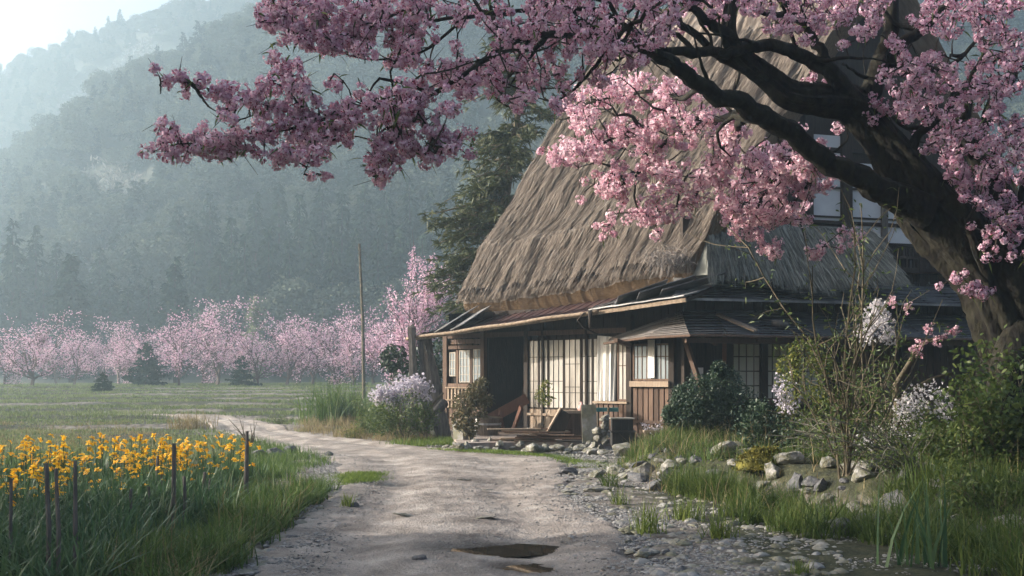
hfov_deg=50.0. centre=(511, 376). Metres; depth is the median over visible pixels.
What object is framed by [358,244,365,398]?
utility pole
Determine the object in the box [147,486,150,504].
garden stake
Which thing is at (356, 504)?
rock
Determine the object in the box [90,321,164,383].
peach tree
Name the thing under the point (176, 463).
orange flower
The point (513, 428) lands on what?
plank
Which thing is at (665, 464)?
rock
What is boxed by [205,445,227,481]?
orange flower
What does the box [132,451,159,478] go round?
orange flower
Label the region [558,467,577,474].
rock
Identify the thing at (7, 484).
orange flower
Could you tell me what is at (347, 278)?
cedar tree
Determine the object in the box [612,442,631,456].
rock
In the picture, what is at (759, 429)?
shrub
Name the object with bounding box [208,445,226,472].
orange flower
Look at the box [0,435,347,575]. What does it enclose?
grass
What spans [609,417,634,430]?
black box
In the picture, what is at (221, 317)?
forest edge tree
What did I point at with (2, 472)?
orange flower
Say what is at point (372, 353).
peach tree
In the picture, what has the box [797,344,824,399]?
shoji window
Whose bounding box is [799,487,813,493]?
rock
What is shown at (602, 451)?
rock
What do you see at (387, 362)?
green bush
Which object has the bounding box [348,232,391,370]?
cedar tree
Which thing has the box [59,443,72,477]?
orange flower
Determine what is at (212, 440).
meadow grass
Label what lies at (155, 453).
orange flower
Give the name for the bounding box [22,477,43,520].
orange flower
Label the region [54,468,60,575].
garden stake
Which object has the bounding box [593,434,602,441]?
rock
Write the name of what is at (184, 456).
orange flower
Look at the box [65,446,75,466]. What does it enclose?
orange flower
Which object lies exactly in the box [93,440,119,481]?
orange flower
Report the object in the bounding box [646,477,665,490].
rock
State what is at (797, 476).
rock
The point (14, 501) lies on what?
orange flower
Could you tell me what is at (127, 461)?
orange flower
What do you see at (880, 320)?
white flower shrub
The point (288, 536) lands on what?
rock
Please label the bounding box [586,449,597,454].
rock
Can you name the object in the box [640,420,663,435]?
dry bouquet
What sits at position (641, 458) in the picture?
grass tuft
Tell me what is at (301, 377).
peach tree
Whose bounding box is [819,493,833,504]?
rock
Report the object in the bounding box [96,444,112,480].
orange flower
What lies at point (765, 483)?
rock
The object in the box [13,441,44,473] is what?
orange flower
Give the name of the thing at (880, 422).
shrub
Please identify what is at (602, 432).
rock
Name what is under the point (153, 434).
orange flower
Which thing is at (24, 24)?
sky
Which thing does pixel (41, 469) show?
orange flower
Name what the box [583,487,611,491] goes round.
rock
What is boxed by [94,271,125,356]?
cedar tree
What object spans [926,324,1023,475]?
leafy bush
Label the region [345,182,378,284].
cedar tree
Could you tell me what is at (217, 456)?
orange flower
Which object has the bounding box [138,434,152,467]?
orange flower
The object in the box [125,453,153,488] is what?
orange flower
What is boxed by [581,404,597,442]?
stone slab
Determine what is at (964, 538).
grass
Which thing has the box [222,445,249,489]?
orange flower
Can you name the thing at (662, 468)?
rock
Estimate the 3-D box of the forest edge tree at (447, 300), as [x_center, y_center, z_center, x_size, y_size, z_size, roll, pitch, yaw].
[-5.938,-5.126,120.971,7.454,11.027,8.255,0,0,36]
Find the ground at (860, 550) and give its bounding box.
[0,382,1022,575]
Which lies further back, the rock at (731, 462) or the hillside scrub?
the hillside scrub
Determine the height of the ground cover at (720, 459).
0.589 m
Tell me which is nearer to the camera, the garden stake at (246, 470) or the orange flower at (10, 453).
the garden stake at (246, 470)
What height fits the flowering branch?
2.420 m
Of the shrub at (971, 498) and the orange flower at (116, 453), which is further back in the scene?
the orange flower at (116, 453)
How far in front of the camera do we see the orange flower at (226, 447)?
14.61 m
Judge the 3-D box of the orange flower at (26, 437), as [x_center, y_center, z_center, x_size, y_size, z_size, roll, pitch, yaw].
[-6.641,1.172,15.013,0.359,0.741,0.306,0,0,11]
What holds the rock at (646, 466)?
on the ground at (860, 550)
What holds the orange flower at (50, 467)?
on the ground at (860, 550)
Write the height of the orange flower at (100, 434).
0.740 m
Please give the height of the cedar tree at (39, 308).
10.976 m
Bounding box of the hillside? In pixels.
[0,0,1023,382]
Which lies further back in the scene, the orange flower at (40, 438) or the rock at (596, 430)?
the rock at (596, 430)
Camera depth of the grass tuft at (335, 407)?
34.63 m
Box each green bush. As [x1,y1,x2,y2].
[345,393,406,436]
[378,338,442,409]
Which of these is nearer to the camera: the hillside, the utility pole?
the utility pole
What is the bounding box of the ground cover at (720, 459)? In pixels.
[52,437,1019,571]
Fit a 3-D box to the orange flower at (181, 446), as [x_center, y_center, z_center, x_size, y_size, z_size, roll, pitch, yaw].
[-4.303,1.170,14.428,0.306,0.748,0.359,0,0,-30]
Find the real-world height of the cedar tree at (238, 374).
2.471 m
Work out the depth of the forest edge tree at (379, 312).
117.05 m
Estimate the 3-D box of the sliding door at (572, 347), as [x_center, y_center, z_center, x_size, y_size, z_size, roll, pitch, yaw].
[1.476,-0.060,26.737,0.536,1.720,0.036,0,0,43]
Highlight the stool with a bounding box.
[642,430,666,438]
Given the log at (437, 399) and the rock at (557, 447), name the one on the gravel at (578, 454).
the rock at (557, 447)
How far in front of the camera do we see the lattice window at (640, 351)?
25.19 m
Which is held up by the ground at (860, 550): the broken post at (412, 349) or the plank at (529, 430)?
the broken post at (412, 349)
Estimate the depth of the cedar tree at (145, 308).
122.26 m
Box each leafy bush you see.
[924,355,1018,471]
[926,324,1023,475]
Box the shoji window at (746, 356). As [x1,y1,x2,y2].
[733,343,759,399]
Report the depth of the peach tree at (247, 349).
77.35 m
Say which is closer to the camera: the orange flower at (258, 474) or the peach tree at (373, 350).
the orange flower at (258, 474)
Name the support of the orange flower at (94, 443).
on the ground at (860, 550)
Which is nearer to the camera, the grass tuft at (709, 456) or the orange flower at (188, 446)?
the orange flower at (188, 446)
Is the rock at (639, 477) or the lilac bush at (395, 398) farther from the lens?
the lilac bush at (395, 398)
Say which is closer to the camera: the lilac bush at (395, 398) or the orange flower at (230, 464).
the orange flower at (230, 464)
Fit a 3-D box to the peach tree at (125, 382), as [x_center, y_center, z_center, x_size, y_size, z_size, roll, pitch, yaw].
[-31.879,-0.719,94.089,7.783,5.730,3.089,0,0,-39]
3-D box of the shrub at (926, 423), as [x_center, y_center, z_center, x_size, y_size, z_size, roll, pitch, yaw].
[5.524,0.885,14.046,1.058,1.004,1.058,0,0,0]
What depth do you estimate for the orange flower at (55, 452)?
14.52 m
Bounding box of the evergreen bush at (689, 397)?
[660,360,772,438]
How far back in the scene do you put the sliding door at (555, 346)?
27.10 m
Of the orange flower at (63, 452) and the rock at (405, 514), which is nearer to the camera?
the rock at (405, 514)
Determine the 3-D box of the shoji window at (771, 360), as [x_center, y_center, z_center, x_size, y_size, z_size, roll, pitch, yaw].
[6.170,-0.117,25.295,0.789,1.339,0.036,0,0,-17]
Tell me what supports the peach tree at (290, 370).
on the ground at (860, 550)
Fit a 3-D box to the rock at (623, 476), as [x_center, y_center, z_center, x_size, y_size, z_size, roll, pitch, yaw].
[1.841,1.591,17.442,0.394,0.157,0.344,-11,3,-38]
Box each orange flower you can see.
[0,445,15,470]
[0,446,5,482]
[1,452,22,478]
[1,475,18,509]
[3,447,18,475]
[3,472,43,501]
[7,440,19,478]
[7,486,23,520]
[12,435,31,476]
[12,468,27,495]
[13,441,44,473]
[17,456,31,487]
[18,451,34,486]
[19,463,40,489]
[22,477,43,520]
[23,441,38,475]
[23,446,45,476]
[28,465,36,489]
[31,467,43,499]
[36,433,56,463]
[37,437,52,478]
[42,445,66,479]
[42,453,65,486]
[46,453,65,479]
[50,477,71,504]
[51,485,70,516]
[53,436,68,474]
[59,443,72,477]
[61,463,82,489]
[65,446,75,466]
[66,455,86,490]
[77,440,111,482]
[77,453,90,478]
[79,436,99,470]
[83,469,110,501]
[86,432,112,468]
[90,434,105,471]
[92,441,110,473]
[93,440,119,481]
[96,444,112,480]
[98,440,108,462]
[100,446,122,470]
[102,459,126,486]
[106,436,127,465]
[106,460,132,496]
[123,436,150,473]
[123,449,135,488]
[125,452,145,484]
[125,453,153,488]
[125,457,154,486]
[128,463,161,495]
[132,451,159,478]
[134,441,164,480]
[134,465,155,501]
[136,438,152,462]
[136,439,155,476]
[136,440,153,473]
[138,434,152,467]
[139,454,152,486]
[141,441,171,487]
[146,466,160,495]
[147,437,167,474]
[147,453,166,484]
[149,437,182,470]
[150,433,159,472]
[154,446,185,478]
[162,449,200,477]
[165,444,190,475]
[180,437,193,472]
[182,446,191,473]
[188,442,206,483]
[189,443,216,479]
[189,448,211,475]
[190,440,215,466]
[197,448,207,483]
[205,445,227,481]
[206,454,228,486]
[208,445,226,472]
[211,432,228,466]
[212,433,227,477]
[218,436,237,480]
[220,445,241,483]
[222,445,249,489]
[223,438,244,474]
[223,439,235,464]
[223,445,232,483]
[234,451,255,480]
[241,442,260,482]
[249,443,254,473]
[255,446,267,482]
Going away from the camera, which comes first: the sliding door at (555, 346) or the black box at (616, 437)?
the black box at (616, 437)
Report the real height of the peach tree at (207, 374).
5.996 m
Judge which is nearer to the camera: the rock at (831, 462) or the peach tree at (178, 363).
the rock at (831, 462)
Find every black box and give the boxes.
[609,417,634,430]
[609,430,636,445]
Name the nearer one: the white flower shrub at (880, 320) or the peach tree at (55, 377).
the white flower shrub at (880, 320)
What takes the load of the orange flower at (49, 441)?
on the ground at (860, 550)
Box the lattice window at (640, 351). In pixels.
[633,343,667,380]
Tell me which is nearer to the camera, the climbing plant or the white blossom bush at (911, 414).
the white blossom bush at (911, 414)
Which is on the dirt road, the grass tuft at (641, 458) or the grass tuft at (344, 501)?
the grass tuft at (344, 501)
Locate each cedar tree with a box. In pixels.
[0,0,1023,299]
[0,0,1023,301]
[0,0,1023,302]
[0,218,34,359]
[0,283,9,368]
[0,288,39,374]
[20,279,55,373]
[22,225,55,318]
[25,253,112,382]
[33,242,63,304]
[79,288,110,356]
[91,372,114,391]
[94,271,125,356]
[104,288,151,371]
[122,342,169,384]
[126,277,162,356]
[144,256,204,382]
[147,295,200,368]
[158,205,192,295]
[195,242,237,369]
[218,233,269,373]
[225,355,262,385]
[240,296,273,382]
[252,227,283,367]
[266,236,313,375]
[294,164,324,218]
[312,236,359,373]
[340,228,368,367]
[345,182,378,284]
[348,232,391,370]
[349,159,367,189]
[386,227,411,348]
[394,176,426,282]
[403,234,442,366]
[409,189,443,278]
[410,157,423,207]
[432,228,453,357]
[439,178,463,243]
[454,199,484,254]
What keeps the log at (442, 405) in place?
on the ground at (860, 550)
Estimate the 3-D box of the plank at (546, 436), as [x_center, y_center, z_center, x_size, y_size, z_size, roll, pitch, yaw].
[0.830,1.311,24.123,1.450,0.033,0.140,0,0,5]
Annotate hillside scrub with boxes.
[0,0,454,282]
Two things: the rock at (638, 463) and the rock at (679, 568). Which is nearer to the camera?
the rock at (679, 568)
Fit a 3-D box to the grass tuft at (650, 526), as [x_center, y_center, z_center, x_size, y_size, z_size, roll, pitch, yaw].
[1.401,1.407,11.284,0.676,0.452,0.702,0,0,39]
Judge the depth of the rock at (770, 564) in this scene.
9.28 m
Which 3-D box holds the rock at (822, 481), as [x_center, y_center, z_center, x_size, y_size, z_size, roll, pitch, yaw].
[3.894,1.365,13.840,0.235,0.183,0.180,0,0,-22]
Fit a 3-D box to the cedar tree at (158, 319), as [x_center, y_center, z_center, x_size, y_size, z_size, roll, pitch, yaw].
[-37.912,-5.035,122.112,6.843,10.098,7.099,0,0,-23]
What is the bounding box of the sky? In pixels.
[0,0,209,70]
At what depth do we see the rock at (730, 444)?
17.13 m
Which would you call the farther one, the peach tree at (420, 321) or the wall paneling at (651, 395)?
the peach tree at (420, 321)
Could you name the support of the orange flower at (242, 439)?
on the ground at (860, 550)
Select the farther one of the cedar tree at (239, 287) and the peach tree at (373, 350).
the cedar tree at (239, 287)
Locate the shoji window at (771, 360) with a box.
[768,344,794,399]
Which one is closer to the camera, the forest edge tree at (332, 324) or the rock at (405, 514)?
the rock at (405, 514)
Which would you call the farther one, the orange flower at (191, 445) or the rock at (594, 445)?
the rock at (594, 445)
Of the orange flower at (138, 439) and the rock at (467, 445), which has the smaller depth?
the orange flower at (138, 439)
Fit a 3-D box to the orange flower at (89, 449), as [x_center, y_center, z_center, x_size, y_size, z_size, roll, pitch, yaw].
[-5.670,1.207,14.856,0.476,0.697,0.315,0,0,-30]
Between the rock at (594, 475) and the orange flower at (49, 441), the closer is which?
the orange flower at (49, 441)
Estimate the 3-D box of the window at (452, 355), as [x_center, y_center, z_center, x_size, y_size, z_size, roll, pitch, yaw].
[-1.596,-0.325,29.627,0.239,0.650,0.036,0,0,43]
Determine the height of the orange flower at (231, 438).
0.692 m
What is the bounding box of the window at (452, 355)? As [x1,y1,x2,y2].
[449,352,455,375]
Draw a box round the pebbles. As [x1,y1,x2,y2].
[227,463,849,575]
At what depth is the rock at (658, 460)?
17.26 m
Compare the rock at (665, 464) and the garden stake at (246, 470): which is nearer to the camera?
the garden stake at (246, 470)
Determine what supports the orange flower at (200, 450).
on the ground at (860, 550)
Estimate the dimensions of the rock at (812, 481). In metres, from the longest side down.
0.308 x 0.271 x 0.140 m
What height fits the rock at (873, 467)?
0.179 m
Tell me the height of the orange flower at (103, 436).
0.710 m
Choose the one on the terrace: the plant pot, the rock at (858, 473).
the plant pot
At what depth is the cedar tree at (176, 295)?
109.41 m
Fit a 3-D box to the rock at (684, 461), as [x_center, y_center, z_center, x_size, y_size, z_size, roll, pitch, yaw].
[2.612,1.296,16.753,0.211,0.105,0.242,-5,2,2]
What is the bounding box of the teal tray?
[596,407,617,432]
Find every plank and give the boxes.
[487,428,540,429]
[488,394,529,417]
[491,439,554,440]
[498,432,564,433]
[500,438,546,439]
[501,430,567,430]
[503,430,539,432]
[504,431,569,432]
[514,440,556,441]
[515,437,581,438]
[517,435,581,436]
[537,434,574,435]
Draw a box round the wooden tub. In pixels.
[474,415,501,435]
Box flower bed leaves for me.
[0,456,272,575]
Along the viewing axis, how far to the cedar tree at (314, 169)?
153.28 m
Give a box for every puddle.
[450,544,558,556]
[502,563,553,574]
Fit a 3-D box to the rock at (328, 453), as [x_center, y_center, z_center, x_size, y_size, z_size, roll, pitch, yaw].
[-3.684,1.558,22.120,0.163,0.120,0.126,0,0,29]
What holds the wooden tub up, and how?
on the terrace
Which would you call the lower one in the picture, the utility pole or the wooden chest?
the wooden chest
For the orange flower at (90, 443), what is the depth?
15.77 m
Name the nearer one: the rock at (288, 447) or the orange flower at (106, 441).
the orange flower at (106, 441)
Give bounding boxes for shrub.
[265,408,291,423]
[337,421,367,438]
[448,376,494,439]
[686,187,966,478]
[729,392,809,450]
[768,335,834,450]
[791,406,841,447]
[842,298,932,446]
[854,396,905,449]
[903,406,977,465]
[924,450,1023,529]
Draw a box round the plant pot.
[452,421,474,439]
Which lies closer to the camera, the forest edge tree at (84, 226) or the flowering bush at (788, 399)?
the flowering bush at (788, 399)
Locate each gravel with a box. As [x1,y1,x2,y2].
[202,454,997,575]
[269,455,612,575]
[551,446,624,458]
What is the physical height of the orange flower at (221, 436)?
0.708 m
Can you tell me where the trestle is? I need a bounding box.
[498,405,522,431]
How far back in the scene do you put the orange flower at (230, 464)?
14.71 m
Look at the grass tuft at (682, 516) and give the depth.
12.29 m
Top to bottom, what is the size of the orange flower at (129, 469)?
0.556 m
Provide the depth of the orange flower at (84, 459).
12.65 m
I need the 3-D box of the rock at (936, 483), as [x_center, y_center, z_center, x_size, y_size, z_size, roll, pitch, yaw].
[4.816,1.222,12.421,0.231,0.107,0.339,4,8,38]
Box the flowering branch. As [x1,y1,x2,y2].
[888,295,961,451]
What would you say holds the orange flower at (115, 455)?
on the ground at (860, 550)
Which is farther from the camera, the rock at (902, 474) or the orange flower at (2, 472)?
the orange flower at (2, 472)
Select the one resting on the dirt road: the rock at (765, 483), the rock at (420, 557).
the rock at (420, 557)
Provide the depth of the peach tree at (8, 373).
82.48 m
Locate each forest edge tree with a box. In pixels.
[0,0,1023,371]
[189,303,243,375]
[241,288,302,375]
[292,308,346,377]
[293,288,356,375]
[320,279,382,370]
[354,291,406,374]
[365,303,420,360]
[376,277,420,326]
[404,283,455,355]
[431,281,461,325]
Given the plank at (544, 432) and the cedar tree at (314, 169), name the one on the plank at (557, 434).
the plank at (544, 432)
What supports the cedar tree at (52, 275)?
on the hillside
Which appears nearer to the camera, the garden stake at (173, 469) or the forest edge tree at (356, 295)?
the garden stake at (173, 469)
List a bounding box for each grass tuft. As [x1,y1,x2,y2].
[148,407,218,429]
[284,374,376,423]
[340,492,357,506]
[346,394,387,415]
[600,486,632,504]
[618,444,657,468]
[626,496,685,536]
[660,488,709,521]
[668,433,728,470]
[693,509,749,539]
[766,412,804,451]
[769,556,817,574]
[876,469,955,568]
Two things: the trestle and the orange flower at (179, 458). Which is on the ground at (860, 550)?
the orange flower at (179, 458)
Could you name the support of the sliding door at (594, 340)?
in the thatched farmhouse
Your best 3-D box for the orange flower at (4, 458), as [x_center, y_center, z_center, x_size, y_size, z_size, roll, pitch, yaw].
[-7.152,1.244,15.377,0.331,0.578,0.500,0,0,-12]
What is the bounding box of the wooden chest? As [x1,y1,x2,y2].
[562,410,581,439]
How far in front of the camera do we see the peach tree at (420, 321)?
55.12 m
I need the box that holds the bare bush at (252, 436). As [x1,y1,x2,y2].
[232,417,256,444]
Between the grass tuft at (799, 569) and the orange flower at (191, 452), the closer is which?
the grass tuft at (799, 569)
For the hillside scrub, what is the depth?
189.09 m
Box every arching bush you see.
[759,397,854,459]
[785,383,942,480]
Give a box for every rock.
[266,447,284,455]
[283,535,297,537]
[284,445,295,451]
[324,451,332,455]
[348,502,359,506]
[392,513,415,516]
[412,554,426,559]
[453,443,463,448]
[464,441,471,451]
[476,516,496,518]
[495,440,503,447]
[515,440,524,447]
[526,443,538,451]
[531,446,544,452]
[542,443,550,452]
[552,444,563,450]
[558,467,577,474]
[564,446,572,452]
[573,445,583,450]
[578,444,589,448]
[583,447,604,452]
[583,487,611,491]
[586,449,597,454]
[588,441,597,447]
[588,469,604,477]
[592,427,600,433]
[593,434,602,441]
[597,449,608,454]
[599,417,608,421]
[599,429,605,435]
[599,436,608,442]
[606,464,624,474]
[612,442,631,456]
[617,472,632,478]
[624,538,633,545]
[627,472,648,481]
[630,461,645,467]
[633,462,654,474]
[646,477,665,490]
[654,458,663,462]
[659,467,671,477]
[660,459,677,470]
[661,461,679,468]
[673,566,687,571]
[676,458,687,464]
[689,455,701,463]
[710,440,737,454]
[727,458,736,466]
[756,480,770,489]
[760,562,773,568]
[764,461,780,479]
[773,451,805,464]
[786,472,803,492]
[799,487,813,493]
[801,476,819,486]
[813,478,827,491]
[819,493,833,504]
[820,456,836,467]
[822,550,837,554]
[828,517,850,534]
[839,478,848,482]
[840,460,876,471]
[846,501,865,513]
[851,466,875,482]
[877,489,907,513]
[897,470,909,479]
[929,478,943,489]
[947,512,966,525]
[994,514,1023,532]
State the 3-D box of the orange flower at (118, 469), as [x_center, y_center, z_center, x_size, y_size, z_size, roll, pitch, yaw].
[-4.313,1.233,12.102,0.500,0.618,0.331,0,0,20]
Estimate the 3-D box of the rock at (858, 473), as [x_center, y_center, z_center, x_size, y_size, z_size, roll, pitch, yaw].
[4.288,1.221,13.416,0.258,0.218,0.298,8,6,-13]
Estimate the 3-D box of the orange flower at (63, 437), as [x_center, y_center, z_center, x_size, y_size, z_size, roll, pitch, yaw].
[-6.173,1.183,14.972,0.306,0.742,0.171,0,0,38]
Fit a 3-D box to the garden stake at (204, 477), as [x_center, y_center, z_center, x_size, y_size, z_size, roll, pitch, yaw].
[-3.483,1.394,12.381,0.070,0.629,0.046,0,0,0]
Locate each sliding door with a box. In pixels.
[529,340,538,407]
[539,339,547,407]
[548,339,563,408]
[564,338,580,408]
[581,338,591,404]
[592,338,601,403]
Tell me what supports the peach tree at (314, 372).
on the ground at (860, 550)
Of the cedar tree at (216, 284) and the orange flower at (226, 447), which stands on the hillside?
the cedar tree at (216, 284)
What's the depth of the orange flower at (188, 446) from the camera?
13.60 m
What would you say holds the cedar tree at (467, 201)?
on the hillside
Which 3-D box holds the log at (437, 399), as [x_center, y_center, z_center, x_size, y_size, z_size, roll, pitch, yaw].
[-2.278,1.023,28.479,0.609,1.250,2.968,0,0,-16]
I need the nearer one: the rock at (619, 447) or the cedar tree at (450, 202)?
the rock at (619, 447)
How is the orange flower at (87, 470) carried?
on the ground at (860, 550)
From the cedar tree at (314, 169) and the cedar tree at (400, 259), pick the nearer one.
the cedar tree at (400, 259)
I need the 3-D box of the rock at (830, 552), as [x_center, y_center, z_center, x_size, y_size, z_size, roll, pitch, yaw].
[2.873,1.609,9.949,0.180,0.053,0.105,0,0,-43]
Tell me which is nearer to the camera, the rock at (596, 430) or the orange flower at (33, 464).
the orange flower at (33, 464)
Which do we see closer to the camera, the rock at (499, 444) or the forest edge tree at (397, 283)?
the rock at (499, 444)
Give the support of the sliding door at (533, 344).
in the thatched farmhouse
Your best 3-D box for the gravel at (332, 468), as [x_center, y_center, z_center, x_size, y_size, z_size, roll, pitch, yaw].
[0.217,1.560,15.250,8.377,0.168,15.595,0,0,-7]
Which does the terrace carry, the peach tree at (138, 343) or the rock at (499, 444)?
the rock at (499, 444)
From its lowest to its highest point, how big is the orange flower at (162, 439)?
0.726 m
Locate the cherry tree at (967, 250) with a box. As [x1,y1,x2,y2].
[137,0,1023,460]
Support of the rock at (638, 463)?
on the ground at (860, 550)
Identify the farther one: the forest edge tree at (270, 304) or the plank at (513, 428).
the forest edge tree at (270, 304)
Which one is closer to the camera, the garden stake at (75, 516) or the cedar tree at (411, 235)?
the garden stake at (75, 516)
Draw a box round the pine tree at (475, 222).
[409,31,572,339]
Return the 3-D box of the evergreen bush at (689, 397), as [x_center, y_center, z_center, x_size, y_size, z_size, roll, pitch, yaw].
[3.945,0.689,21.342,2.211,2.038,1.546,0,0,0]
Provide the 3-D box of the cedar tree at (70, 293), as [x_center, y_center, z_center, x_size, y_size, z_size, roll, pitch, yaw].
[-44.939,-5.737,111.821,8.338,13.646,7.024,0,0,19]
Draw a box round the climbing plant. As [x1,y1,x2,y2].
[533,379,572,427]
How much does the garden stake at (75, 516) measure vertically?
1.096 m
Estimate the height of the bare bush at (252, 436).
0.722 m
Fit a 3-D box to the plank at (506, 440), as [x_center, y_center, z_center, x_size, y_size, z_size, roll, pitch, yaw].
[0.239,1.411,24.498,1.430,0.037,0.160,0,0,1]
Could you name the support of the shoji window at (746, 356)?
in the thatched farmhouse
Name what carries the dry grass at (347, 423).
on the ground at (860, 550)
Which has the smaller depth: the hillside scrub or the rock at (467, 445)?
the rock at (467, 445)
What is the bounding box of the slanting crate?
[545,408,570,433]
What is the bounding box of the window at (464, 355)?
[459,350,469,381]
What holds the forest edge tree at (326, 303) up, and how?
on the hillside
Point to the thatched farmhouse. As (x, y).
(635, 322)
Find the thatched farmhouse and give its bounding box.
[405,0,1023,440]
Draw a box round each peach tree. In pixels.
[0,307,108,385]
[0,334,39,384]
[4,322,98,382]
[44,325,132,382]
[44,328,132,384]
[87,319,200,380]
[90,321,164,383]
[97,337,173,383]
[142,312,244,385]
[145,294,268,383]
[162,329,236,383]
[182,318,309,382]
[210,329,272,376]
[226,298,388,384]
[239,314,345,384]
[256,317,366,383]
[261,329,341,382]
[304,316,392,384]
[324,320,398,383]
[335,310,432,379]
[341,331,432,383]
[379,240,457,390]
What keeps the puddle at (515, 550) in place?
on the dirt road
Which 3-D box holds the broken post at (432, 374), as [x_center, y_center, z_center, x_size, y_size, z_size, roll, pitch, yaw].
[-2.043,0.261,28.899,0.928,2.878,0.171,0,0,0]
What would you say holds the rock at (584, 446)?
on the ground at (860, 550)
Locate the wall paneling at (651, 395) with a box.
[633,388,667,437]
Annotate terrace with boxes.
[450,430,610,449]
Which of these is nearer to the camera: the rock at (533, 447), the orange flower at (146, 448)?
the orange flower at (146, 448)
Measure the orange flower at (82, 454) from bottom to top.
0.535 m
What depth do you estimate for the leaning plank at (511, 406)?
27.58 m
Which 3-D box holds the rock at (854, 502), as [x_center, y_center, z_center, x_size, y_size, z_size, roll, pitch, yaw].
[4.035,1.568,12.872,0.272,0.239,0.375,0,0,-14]
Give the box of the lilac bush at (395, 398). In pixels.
[362,372,441,440]
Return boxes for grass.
[0,382,442,460]
[0,412,1023,575]
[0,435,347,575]
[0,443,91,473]
[265,435,613,485]
[590,419,1023,575]
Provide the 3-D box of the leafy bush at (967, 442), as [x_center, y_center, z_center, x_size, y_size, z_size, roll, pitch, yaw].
[5.462,0.519,12.925,0.921,1.570,1.462,0,0,35]
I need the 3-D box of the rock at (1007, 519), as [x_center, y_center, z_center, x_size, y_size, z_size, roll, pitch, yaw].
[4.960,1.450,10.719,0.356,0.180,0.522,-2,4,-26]
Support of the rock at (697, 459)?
on the ground at (860, 550)
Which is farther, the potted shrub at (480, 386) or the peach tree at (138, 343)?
the peach tree at (138, 343)
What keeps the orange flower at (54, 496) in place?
on the ground at (860, 550)
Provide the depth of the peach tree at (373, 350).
72.92 m
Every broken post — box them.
[407,324,419,436]
[418,332,450,437]
[418,340,429,436]
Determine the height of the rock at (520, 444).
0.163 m
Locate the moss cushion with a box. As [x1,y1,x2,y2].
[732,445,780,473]
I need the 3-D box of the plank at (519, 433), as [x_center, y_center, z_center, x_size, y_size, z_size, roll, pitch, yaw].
[0.434,1.279,24.725,1.494,0.039,0.149,0,0,11]
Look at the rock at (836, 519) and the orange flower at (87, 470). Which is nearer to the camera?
the rock at (836, 519)
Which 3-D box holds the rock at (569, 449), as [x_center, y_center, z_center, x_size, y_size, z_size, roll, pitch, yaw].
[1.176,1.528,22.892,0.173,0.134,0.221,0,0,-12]
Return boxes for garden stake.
[9,479,12,558]
[44,463,50,575]
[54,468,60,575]
[73,461,77,571]
[128,489,132,521]
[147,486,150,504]
[155,456,158,481]
[170,443,175,530]
[183,476,186,518]
[202,472,206,492]
[244,431,248,496]
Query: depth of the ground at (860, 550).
14.57 m
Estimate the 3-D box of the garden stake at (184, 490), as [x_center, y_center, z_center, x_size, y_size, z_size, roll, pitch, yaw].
[-3.416,1.377,11.433,0.054,0.674,0.038,0,0,0]
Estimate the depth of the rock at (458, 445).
23.43 m
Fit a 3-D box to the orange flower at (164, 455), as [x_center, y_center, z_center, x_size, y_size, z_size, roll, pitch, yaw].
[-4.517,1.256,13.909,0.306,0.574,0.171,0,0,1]
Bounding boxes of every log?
[405,392,443,432]
[416,399,447,427]
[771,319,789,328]
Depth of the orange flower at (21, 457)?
13.58 m
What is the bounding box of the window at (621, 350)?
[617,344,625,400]
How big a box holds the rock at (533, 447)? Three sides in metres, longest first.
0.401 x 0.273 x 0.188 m
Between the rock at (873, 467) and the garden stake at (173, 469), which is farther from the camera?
the rock at (873, 467)
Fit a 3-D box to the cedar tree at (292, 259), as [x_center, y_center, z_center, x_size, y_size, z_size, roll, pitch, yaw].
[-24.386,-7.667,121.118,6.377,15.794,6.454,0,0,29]
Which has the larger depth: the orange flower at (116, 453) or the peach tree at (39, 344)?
the peach tree at (39, 344)
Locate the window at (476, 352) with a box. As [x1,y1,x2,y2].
[473,349,479,381]
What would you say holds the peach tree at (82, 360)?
on the ground at (860, 550)
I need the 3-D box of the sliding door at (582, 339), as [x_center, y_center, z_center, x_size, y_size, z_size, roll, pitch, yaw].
[1.813,-0.060,26.438,0.333,1.720,0.036,0,0,43]
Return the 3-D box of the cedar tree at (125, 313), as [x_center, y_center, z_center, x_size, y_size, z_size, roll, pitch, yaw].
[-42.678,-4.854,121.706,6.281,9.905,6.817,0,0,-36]
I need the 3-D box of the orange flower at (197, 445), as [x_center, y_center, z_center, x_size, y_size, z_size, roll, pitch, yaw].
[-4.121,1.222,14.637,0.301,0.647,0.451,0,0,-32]
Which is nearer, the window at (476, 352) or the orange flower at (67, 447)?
the orange flower at (67, 447)
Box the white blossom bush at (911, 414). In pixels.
[855,379,957,461]
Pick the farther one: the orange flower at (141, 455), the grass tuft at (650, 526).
the orange flower at (141, 455)
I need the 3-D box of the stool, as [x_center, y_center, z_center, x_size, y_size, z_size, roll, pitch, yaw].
[2.926,1.335,22.489,0.482,0.470,0.400,0,0,0]
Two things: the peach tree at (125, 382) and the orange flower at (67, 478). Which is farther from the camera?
the peach tree at (125, 382)
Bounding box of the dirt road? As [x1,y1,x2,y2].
[123,414,674,575]
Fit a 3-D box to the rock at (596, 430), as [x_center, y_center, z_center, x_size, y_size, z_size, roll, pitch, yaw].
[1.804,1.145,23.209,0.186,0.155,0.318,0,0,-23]

